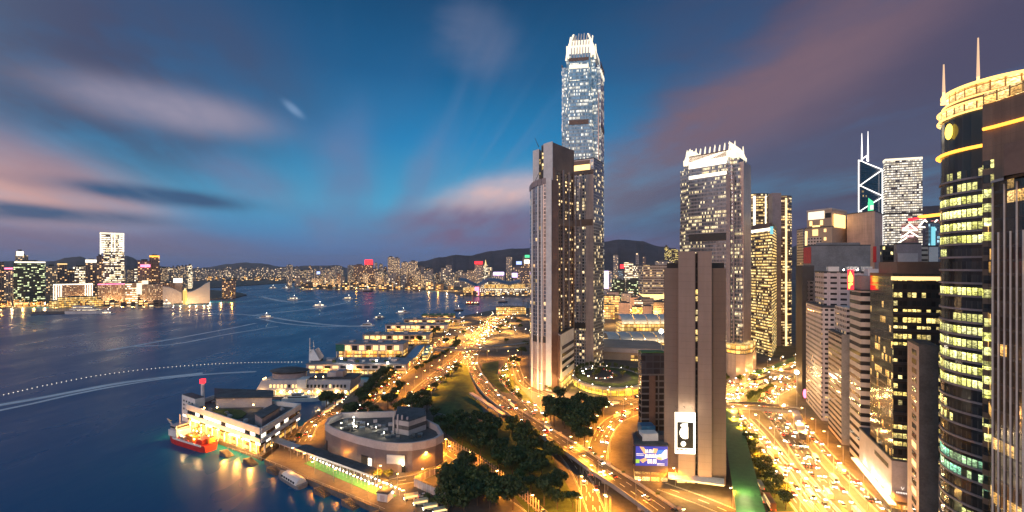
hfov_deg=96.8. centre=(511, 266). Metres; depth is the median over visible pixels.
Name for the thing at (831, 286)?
office tower
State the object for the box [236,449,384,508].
railing
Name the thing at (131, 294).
office block
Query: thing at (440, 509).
minibus
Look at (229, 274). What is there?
apartment tower
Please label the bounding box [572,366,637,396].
terrace
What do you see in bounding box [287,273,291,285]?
city tower
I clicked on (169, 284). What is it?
office block
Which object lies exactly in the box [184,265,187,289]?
apartment block
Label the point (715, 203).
skyscraper
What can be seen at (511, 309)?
ferry pier
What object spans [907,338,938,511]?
slim tower
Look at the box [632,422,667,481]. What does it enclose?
podium block
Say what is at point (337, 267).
city tower
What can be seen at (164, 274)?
city block
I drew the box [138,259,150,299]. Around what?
office tower
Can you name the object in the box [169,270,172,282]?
apartment block
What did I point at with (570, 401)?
tree
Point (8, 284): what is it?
hotel block
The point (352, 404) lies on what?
tree
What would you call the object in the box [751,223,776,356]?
office tower
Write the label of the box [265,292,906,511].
ground
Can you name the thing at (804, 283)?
office tower
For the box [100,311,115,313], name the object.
harbour ferry
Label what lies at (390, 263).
city tower
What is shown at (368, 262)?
roof sign
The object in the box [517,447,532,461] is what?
tree
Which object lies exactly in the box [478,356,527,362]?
road
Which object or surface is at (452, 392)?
lawn
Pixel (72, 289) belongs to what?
hotel block
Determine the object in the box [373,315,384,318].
harbour ferry
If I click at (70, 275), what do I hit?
office block
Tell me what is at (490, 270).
office tower
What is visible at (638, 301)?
city block
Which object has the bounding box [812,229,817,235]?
window
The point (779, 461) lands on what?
road markings
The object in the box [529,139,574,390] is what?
hotel tower
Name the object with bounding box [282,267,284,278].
apartment tower
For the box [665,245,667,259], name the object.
office tower
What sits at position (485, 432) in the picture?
tree
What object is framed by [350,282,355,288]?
shore building
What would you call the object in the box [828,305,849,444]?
office block
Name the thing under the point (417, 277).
city tower
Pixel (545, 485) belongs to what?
tree
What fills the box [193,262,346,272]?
hills
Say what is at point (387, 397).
tree
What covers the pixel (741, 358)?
podium block
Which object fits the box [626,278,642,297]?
office tower
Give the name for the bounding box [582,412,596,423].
tree
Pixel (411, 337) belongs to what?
ferry pier
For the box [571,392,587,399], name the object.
tree
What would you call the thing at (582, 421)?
tree
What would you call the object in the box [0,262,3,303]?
office block
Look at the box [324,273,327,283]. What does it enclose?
city tower
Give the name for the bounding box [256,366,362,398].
ferry pier
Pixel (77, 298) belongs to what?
ferry terminal
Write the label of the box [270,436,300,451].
canopy
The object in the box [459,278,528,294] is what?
exhibition hall
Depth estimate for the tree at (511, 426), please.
312.30 m
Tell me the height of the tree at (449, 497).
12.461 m
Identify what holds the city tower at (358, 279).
on the shore at (457, 290)
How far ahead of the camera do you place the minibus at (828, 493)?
229.93 m
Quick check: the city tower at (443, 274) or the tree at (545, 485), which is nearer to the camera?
the tree at (545, 485)
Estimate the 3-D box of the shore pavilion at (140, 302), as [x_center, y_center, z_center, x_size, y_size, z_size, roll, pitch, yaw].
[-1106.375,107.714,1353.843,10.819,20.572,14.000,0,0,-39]
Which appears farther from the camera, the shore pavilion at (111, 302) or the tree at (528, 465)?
the shore pavilion at (111, 302)
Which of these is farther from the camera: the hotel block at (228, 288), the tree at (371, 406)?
the hotel block at (228, 288)
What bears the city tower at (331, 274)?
on the shore at (457, 290)
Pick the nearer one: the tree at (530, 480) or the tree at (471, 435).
the tree at (530, 480)
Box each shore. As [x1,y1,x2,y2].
[0,279,294,308]
[193,273,795,297]
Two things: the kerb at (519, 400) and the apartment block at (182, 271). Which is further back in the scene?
the apartment block at (182, 271)
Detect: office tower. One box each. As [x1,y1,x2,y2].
[15,249,23,261]
[85,259,96,295]
[97,254,102,297]
[103,259,108,283]
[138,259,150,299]
[460,272,466,287]
[467,269,474,286]
[475,264,482,289]
[483,264,487,286]
[488,266,492,283]
[492,273,504,283]
[506,256,511,280]
[513,265,522,283]
[523,256,529,291]
[604,269,611,294]
[612,278,624,301]
[613,254,617,279]
[618,269,622,279]
[624,261,632,287]
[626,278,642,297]
[633,264,639,277]
[636,252,638,263]
[655,260,672,264]
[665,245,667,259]
[668,248,677,262]
[751,193,768,225]
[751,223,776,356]
[766,193,791,345]
[796,265,813,397]
[797,229,804,264]
[814,267,872,305]
[850,269,878,458]
[870,262,940,463]
[925,222,939,261]
[988,139,1023,511]
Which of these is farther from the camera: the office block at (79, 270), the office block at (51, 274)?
the office block at (79, 270)
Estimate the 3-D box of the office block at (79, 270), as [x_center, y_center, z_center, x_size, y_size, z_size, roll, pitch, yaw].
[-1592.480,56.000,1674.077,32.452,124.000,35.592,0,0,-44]
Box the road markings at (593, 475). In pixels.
[580,407,636,511]
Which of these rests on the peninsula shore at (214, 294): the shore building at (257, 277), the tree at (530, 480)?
the shore building at (257, 277)
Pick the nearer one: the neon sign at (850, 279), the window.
the neon sign at (850, 279)
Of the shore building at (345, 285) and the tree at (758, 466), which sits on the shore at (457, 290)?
the shore building at (345, 285)
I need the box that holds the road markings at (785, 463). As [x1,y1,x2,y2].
[761,424,818,507]
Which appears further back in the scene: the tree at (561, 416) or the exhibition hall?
the exhibition hall
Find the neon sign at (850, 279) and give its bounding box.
[847,270,853,289]
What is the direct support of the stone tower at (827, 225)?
on the ground at (620, 455)
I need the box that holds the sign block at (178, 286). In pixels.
[175,283,181,291]
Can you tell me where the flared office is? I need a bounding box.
[638,265,666,300]
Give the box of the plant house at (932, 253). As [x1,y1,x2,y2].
[928,245,937,261]
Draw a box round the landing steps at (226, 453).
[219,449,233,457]
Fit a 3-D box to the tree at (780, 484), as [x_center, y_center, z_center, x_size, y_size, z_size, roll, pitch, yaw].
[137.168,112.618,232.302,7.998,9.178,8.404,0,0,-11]
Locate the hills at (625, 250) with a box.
[418,240,796,279]
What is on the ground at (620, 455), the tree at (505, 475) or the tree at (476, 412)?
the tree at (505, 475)
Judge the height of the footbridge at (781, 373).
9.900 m
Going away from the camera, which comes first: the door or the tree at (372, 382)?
the door
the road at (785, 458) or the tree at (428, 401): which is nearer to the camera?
the road at (785, 458)
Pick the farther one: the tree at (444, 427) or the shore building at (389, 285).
the shore building at (389, 285)
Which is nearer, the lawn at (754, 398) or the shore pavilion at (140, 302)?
the lawn at (754, 398)
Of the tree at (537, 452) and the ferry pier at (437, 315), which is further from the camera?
the ferry pier at (437, 315)
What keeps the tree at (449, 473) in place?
on the ground at (620, 455)
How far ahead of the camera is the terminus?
589.27 m
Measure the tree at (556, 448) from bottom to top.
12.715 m
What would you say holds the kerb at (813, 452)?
on the ground at (620, 455)
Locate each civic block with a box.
[604,294,619,312]
[604,303,613,318]
[608,291,618,294]
[619,301,628,318]
[621,292,629,311]
[630,296,639,313]
[632,305,642,320]
[639,297,653,313]
[643,304,651,320]
[653,300,663,318]
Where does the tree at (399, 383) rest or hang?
on the ground at (620, 455)
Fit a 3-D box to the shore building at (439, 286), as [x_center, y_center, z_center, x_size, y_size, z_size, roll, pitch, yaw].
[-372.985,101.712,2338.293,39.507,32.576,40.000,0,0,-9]
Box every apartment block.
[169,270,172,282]
[174,267,178,277]
[180,265,183,288]
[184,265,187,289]
[188,270,191,287]
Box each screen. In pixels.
[137,283,141,293]
[604,271,608,288]
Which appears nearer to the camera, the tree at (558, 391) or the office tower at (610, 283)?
the tree at (558, 391)
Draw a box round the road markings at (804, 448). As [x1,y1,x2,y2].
[767,382,863,511]
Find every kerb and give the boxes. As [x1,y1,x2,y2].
[293,342,443,440]
[375,453,456,487]
[392,323,495,406]
[443,441,547,511]
[498,362,550,425]
[511,363,582,400]
[558,454,606,511]
[578,407,636,511]
[657,483,734,511]
[726,375,831,510]
[757,382,865,511]
[757,419,825,511]
[765,471,810,511]
[803,420,890,511]
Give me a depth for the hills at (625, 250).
4773.50 m
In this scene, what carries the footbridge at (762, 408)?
on the ground at (620, 455)
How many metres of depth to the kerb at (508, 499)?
226.86 m
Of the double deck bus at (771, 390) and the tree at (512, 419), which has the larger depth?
the double deck bus at (771, 390)
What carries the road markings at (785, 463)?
on the road at (785, 458)
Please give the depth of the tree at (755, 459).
259.32 m
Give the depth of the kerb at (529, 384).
456.78 m
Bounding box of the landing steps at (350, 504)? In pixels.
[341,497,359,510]
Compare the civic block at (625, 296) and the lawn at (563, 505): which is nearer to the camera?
the lawn at (563, 505)
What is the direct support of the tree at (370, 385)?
on the ground at (620, 455)
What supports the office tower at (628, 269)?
on the shore at (457, 290)
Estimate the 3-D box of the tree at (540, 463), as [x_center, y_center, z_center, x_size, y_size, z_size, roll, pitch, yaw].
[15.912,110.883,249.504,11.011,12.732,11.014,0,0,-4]
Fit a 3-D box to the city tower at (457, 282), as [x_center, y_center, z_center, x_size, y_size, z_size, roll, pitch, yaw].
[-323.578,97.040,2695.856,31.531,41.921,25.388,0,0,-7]
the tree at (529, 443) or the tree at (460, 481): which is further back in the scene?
the tree at (529, 443)
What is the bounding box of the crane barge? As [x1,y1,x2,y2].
[465,295,479,304]
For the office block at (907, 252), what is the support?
on the ground at (620, 455)
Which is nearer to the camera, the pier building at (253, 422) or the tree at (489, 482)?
the tree at (489, 482)
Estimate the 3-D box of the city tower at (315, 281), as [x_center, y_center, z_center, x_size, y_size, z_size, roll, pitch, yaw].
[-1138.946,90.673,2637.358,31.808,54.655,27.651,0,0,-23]
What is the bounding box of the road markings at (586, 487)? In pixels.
[560,455,603,511]
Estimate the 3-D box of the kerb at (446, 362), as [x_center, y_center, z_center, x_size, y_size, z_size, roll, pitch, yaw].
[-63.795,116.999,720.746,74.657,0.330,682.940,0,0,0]
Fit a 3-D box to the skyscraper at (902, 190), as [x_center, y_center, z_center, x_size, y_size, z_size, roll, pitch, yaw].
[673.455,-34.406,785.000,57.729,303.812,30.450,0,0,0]
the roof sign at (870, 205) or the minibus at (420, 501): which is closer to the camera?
the minibus at (420, 501)
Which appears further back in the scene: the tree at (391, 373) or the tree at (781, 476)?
the tree at (391, 373)
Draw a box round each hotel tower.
[57,262,66,283]
[149,254,158,282]
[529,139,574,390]
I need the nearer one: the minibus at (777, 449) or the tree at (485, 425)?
the minibus at (777, 449)
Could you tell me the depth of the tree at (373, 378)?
431.80 m
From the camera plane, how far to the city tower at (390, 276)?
2578.76 m
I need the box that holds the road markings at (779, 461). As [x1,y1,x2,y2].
[726,376,833,511]
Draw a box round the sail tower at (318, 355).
[309,338,323,361]
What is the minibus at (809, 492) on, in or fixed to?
on the road at (785, 458)
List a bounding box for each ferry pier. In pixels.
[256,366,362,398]
[305,357,413,376]
[336,340,408,356]
[362,331,432,345]
[385,322,448,332]
[403,317,460,324]
[421,313,456,317]
[496,306,525,313]
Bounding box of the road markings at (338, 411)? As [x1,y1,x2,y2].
[295,345,439,440]
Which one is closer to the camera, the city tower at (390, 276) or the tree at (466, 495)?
the tree at (466, 495)
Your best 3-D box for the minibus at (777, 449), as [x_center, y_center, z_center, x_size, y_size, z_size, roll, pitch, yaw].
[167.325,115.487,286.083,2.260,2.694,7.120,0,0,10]
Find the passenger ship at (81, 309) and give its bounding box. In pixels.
[65,303,106,313]
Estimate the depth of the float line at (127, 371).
520.40 m
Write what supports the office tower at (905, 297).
on the mall at (883, 468)
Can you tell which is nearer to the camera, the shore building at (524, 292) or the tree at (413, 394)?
the tree at (413, 394)
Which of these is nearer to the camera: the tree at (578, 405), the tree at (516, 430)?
the tree at (516, 430)
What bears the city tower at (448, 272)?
on the shore at (457, 290)
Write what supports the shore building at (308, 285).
on the shore at (457, 290)
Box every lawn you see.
[431,364,483,416]
[432,421,580,511]
[481,361,510,393]
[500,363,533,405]
[746,385,782,404]
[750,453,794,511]
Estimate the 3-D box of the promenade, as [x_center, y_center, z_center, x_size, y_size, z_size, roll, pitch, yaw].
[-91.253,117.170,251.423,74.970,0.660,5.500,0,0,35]
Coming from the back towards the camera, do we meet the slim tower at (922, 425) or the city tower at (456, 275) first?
the city tower at (456, 275)
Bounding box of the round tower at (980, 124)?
[936,38,1023,511]
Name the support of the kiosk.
on the ground at (620, 455)
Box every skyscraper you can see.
[100,232,123,253]
[103,252,123,282]
[562,33,603,343]
[680,141,750,342]
[858,139,882,213]
[883,157,922,244]
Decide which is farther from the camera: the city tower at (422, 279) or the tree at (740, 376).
the city tower at (422, 279)
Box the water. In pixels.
[0,269,529,511]
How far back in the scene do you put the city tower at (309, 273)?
3071.08 m
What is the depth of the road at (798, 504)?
223.61 m
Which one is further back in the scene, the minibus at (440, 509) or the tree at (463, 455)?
the tree at (463, 455)
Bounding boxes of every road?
[293,341,444,441]
[370,453,457,492]
[401,317,499,406]
[443,441,525,511]
[463,314,515,368]
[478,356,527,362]
[498,361,549,424]
[512,363,582,401]
[561,454,604,511]
[579,407,637,511]
[608,397,637,405]
[658,483,735,511]
[726,365,793,390]
[726,375,833,511]
[750,419,820,508]
[758,382,863,511]
[776,472,809,511]
[792,417,889,511]
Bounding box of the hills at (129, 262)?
[0,256,171,276]
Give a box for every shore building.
[254,276,261,279]
[305,282,312,288]
[335,284,339,289]
[342,282,348,288]
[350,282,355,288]
[359,282,366,288]
[368,282,374,288]
[379,284,385,289]
[386,282,392,289]
[405,283,410,289]
[412,285,420,289]
[426,281,432,289]
[436,283,442,289]
[466,291,471,295]
[521,290,527,295]
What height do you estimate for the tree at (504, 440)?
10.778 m
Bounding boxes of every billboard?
[633,446,667,465]
[675,406,694,453]
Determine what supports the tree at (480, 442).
on the lawn at (563, 505)
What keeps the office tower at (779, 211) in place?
on the ground at (620, 455)
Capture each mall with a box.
[603,314,663,360]
[851,427,939,509]
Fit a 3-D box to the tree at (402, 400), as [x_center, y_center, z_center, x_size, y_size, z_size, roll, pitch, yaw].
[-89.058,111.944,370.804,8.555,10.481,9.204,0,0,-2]
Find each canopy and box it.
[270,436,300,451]
[295,444,383,480]
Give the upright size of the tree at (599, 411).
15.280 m
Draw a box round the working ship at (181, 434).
[167,414,217,452]
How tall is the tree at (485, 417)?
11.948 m
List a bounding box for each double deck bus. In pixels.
[510,400,517,408]
[738,410,742,419]
[741,382,748,387]
[741,387,746,393]
[755,379,762,384]
[764,492,775,510]
[767,447,778,460]
[768,387,774,393]
[814,503,826,511]
[832,501,847,511]
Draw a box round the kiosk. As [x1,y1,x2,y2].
[376,487,393,502]
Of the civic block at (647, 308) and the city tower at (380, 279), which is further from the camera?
the city tower at (380, 279)
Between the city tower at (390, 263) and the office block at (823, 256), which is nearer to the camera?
the office block at (823, 256)
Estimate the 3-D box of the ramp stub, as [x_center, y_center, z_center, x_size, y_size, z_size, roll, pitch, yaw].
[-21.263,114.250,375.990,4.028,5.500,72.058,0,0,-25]
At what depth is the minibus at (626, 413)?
356.07 m
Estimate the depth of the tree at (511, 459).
253.53 m
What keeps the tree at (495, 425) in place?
on the lawn at (563, 505)
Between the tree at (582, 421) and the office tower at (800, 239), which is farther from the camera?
the office tower at (800, 239)
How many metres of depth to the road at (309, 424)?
363.65 m
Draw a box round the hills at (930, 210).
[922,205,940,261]
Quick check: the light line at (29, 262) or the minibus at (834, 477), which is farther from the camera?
the light line at (29, 262)
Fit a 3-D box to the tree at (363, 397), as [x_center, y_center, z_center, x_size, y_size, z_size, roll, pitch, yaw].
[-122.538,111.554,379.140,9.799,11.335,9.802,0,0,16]
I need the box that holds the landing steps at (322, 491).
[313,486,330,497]
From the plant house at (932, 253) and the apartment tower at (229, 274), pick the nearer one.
the plant house at (932, 253)
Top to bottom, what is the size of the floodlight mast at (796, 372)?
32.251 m
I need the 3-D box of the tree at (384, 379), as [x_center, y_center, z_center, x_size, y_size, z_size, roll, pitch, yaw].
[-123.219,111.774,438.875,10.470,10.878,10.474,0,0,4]
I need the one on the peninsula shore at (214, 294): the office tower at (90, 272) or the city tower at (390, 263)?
the office tower at (90, 272)
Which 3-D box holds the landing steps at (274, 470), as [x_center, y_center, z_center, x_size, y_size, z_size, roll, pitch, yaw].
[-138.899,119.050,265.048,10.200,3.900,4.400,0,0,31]
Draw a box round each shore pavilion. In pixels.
[14,299,18,305]
[104,300,108,306]
[109,300,114,306]
[138,299,142,306]
[153,300,158,306]
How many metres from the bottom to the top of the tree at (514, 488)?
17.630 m
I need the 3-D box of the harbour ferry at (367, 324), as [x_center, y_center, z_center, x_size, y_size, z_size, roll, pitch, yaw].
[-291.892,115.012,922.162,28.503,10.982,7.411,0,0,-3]
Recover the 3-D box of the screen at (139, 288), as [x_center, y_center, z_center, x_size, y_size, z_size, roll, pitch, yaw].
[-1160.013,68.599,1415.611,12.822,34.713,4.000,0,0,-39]
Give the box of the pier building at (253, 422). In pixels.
[186,388,300,460]
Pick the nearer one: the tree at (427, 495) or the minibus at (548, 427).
the tree at (427, 495)
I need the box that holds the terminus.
[406,345,432,362]
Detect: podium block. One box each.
[557,327,573,387]
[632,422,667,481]
[726,341,755,382]
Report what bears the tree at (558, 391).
on the ground at (620, 455)
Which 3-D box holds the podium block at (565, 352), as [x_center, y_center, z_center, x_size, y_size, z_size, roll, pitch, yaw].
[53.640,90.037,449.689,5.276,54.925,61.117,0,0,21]
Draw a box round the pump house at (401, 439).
[325,406,443,472]
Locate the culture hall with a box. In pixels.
[163,282,209,303]
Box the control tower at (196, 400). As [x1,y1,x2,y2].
[182,392,204,421]
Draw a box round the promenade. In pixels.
[304,460,396,496]
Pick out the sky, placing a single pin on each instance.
(202, 133)
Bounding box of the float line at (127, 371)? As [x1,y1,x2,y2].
[8,362,258,393]
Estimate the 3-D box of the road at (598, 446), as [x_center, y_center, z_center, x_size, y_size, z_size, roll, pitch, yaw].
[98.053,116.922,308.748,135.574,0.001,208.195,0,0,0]
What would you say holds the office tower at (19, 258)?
on the peninsula shore at (214, 294)
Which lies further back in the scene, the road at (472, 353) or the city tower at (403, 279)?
the city tower at (403, 279)
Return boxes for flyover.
[466,360,683,511]
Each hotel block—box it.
[4,269,12,300]
[53,283,92,299]
[98,282,124,303]
[222,280,235,297]
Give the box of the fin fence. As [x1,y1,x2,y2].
[445,440,538,511]
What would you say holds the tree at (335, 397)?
on the ground at (620, 455)
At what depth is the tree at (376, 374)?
449.91 m
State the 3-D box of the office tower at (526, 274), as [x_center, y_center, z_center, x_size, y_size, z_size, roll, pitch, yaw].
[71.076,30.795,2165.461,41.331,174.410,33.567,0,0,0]
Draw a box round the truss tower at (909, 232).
[898,213,940,242]
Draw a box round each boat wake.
[0,371,255,410]
[0,372,202,405]
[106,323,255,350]
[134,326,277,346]
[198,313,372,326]
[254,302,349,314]
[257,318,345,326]
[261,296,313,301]
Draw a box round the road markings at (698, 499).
[658,486,732,510]
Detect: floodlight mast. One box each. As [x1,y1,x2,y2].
[659,329,662,349]
[795,370,798,406]
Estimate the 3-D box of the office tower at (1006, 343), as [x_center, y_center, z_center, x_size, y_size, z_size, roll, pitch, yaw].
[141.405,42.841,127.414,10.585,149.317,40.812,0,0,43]
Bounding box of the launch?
[278,470,307,489]
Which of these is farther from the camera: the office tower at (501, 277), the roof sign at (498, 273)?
the office tower at (501, 277)
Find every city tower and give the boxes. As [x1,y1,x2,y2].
[287,264,292,281]
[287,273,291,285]
[295,273,299,285]
[306,269,312,281]
[313,278,318,286]
[320,269,323,283]
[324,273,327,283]
[328,269,334,284]
[334,265,341,270]
[335,270,341,283]
[337,273,339,283]
[340,276,344,285]
[354,264,364,285]
[357,276,360,285]
[363,273,367,286]
[365,265,372,272]
[368,268,377,281]
[374,271,379,285]
[378,275,382,286]
[382,271,387,283]
[388,256,393,272]
[388,272,393,285]
[394,257,399,285]
[396,276,399,284]
[401,261,408,276]
[401,274,406,287]
[407,277,412,285]
[409,260,417,284]
[415,270,419,284]
[421,273,423,286]
[424,270,430,286]
[441,267,445,281]
[446,264,451,285]
[454,273,459,284]
[455,279,459,286]
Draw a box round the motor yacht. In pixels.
[282,392,319,401]
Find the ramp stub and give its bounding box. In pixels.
[469,392,505,417]
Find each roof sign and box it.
[173,278,181,282]
[365,260,372,264]
[493,272,503,274]
[868,198,873,210]
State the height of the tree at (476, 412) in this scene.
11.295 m
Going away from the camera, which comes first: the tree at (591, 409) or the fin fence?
the fin fence
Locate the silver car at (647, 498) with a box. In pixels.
[642,495,651,500]
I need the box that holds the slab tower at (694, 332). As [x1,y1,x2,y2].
[664,251,725,485]
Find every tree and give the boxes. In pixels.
[295,432,302,439]
[317,390,334,407]
[328,392,343,402]
[341,406,354,411]
[342,402,357,411]
[354,387,369,394]
[358,394,372,401]
[360,401,372,410]
[363,382,372,387]
[366,380,375,385]
[368,376,376,381]
[368,404,378,409]
[370,387,378,391]
[371,371,380,382]
[372,468,381,477]
[375,382,385,386]
[377,367,387,376]
[378,377,389,387]
[381,393,393,409]
[383,469,393,479]
[386,370,394,375]
[387,392,397,404]
[390,389,399,400]
[392,402,401,409]
[394,379,405,393]
[397,397,406,406]
[404,396,419,406]
[406,392,418,398]
[413,400,424,407]
[415,389,429,395]
[422,396,432,405]
[423,492,430,498]
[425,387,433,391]
[428,383,437,387]
[429,406,439,417]
[433,414,448,425]
[433,489,461,511]
[435,464,460,485]
[438,478,460,492]
[440,423,454,431]
[441,461,458,471]
[443,413,454,421]
[448,417,460,432]
[452,475,471,485]
[452,482,479,511]
[453,409,464,414]
[453,450,476,462]
[455,429,467,445]
[455,465,474,480]
[456,458,476,469]
[457,411,470,424]
[457,423,469,430]
[462,415,477,425]
[465,467,484,483]
[466,431,477,446]
[468,422,480,432]
[469,477,484,505]
[470,434,487,455]
[471,410,482,418]
[475,471,499,487]
[477,428,489,437]
[478,463,489,472]
[479,422,491,430]
[480,413,491,422]
[483,475,506,505]
[484,485,502,511]
[487,429,498,439]
[487,438,505,453]
[489,416,501,425]
[490,421,499,430]
[491,453,505,467]
[494,446,505,464]
[497,474,513,481]
[498,437,508,445]
[499,474,527,509]
[502,448,516,468]
[502,452,521,474]
[504,415,519,431]
[505,422,517,436]
[508,356,520,361]
[511,432,526,444]
[512,444,520,452]
[513,427,522,432]
[513,468,525,476]
[516,347,526,355]
[517,420,531,428]
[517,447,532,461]
[519,456,536,476]
[520,437,538,449]
[522,425,540,436]
[522,474,537,492]
[528,434,541,449]
[529,448,545,459]
[533,456,550,473]
[535,477,554,505]
[538,472,562,498]
[541,395,555,402]
[541,398,557,419]
[543,403,566,426]
[543,440,555,459]
[544,444,563,464]
[548,486,567,509]
[552,467,568,487]
[553,385,566,397]
[553,398,565,406]
[557,411,566,428]
[562,411,577,434]
[564,398,577,405]
[565,403,574,409]
[565,408,578,412]
[565,490,581,508]
[570,415,590,426]
[570,426,579,442]
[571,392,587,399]
[574,426,593,446]
[575,403,587,409]
[575,410,584,415]
[579,403,595,426]
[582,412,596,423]
[583,396,593,401]
[587,403,602,422]
[590,399,604,419]
[594,396,610,416]
[736,374,743,382]
[738,423,749,431]
[742,431,758,443]
[745,436,757,446]
[748,445,758,453]
[752,456,764,470]
[754,446,764,453]
[754,462,765,470]
[757,454,773,463]
[758,471,769,478]
[761,463,778,480]
[764,479,773,490]
[768,484,777,497]
[770,473,784,480]
[771,476,791,489]
[777,489,794,509]
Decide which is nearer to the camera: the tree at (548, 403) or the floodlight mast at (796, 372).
the tree at (548, 403)
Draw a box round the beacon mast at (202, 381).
[200,379,205,396]
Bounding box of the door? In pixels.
[361,455,368,464]
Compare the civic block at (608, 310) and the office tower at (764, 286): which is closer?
the office tower at (764, 286)
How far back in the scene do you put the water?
467.27 m
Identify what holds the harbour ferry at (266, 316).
on the water
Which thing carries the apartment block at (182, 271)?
on the peninsula shore at (214, 294)
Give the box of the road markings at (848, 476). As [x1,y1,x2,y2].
[807,427,887,510]
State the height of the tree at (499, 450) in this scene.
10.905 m
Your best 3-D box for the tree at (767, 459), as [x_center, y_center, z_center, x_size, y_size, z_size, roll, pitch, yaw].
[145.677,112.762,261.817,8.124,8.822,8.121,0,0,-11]
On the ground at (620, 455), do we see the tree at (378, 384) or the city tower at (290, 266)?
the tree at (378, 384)
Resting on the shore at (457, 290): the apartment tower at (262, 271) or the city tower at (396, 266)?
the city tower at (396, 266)
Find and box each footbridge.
[433,342,528,352]
[726,401,801,416]
[726,408,764,511]
[750,357,795,379]
[755,367,795,375]
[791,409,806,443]
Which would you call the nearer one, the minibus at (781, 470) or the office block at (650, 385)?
the minibus at (781, 470)
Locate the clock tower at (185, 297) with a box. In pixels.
[183,289,186,304]
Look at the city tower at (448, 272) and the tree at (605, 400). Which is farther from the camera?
the city tower at (448, 272)
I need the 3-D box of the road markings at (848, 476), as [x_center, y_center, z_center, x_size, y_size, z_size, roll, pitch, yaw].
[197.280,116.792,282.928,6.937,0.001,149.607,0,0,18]
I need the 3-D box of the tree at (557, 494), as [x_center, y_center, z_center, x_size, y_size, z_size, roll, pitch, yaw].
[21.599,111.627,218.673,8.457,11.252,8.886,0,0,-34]
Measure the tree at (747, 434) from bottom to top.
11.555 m
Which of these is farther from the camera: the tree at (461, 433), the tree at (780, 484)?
the tree at (461, 433)
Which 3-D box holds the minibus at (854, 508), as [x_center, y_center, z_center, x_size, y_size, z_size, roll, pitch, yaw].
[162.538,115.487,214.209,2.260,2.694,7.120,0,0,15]
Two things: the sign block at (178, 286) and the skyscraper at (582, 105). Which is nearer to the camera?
the skyscraper at (582, 105)
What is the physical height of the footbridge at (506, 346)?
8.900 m
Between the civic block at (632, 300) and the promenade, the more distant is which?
the civic block at (632, 300)
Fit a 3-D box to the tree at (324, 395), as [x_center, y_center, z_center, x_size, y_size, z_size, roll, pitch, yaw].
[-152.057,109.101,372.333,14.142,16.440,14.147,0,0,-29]
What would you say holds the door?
in the pump house at (401, 439)
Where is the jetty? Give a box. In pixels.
[31,311,64,313]
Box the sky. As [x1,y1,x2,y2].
[0,0,1023,268]
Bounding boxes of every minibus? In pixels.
[322,408,329,413]
[404,492,418,500]
[413,497,427,505]
[423,502,437,510]
[433,505,446,511]
[544,424,551,430]
[611,401,619,404]
[623,411,630,415]
[757,479,764,489]
[762,492,766,503]
[774,446,781,453]
[778,466,786,475]
[805,488,815,499]
[812,453,819,460]
[824,488,833,498]
[829,473,838,482]
[836,464,845,473]
[851,505,861,511]
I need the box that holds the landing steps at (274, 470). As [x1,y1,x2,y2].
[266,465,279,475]
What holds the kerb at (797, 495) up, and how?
on the ground at (620, 455)
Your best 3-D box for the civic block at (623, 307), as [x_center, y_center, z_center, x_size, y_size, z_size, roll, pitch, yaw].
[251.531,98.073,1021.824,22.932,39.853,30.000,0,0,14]
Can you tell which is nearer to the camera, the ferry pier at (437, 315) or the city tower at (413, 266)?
the ferry pier at (437, 315)
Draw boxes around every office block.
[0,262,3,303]
[13,260,44,304]
[46,264,56,299]
[67,269,74,282]
[73,265,84,282]
[125,282,137,302]
[140,282,162,302]
[163,282,174,288]
[638,350,663,430]
[803,243,870,301]
[806,301,834,420]
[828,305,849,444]
[847,210,882,268]
[880,245,893,261]
[894,243,921,261]
[922,245,928,261]
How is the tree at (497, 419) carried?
on the lawn at (563, 505)
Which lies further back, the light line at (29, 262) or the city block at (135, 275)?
the city block at (135, 275)
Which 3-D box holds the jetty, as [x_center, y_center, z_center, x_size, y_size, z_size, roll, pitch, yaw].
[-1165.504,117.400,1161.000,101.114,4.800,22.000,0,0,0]
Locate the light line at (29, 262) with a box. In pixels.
[14,262,44,262]
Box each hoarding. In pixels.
[414,478,444,494]
[415,467,438,480]
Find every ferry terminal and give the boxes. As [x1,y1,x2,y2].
[49,298,101,307]
[58,296,96,300]
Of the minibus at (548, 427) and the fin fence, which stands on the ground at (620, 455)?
the fin fence
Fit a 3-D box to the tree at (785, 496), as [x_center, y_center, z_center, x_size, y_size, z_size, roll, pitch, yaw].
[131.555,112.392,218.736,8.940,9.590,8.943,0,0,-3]
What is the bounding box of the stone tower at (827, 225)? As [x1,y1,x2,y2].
[805,208,846,245]
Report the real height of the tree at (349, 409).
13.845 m
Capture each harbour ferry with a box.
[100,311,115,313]
[259,314,272,317]
[313,303,326,306]
[360,322,374,325]
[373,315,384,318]
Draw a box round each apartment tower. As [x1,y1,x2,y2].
[201,269,203,279]
[228,269,230,279]
[261,266,263,278]
[266,267,268,278]
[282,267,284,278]
[574,157,603,368]
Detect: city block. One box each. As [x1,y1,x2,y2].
[127,269,133,282]
[134,267,137,282]
[160,267,167,282]
[634,298,642,305]
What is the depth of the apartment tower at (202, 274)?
4036.19 m
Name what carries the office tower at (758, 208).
on the ground at (620, 455)

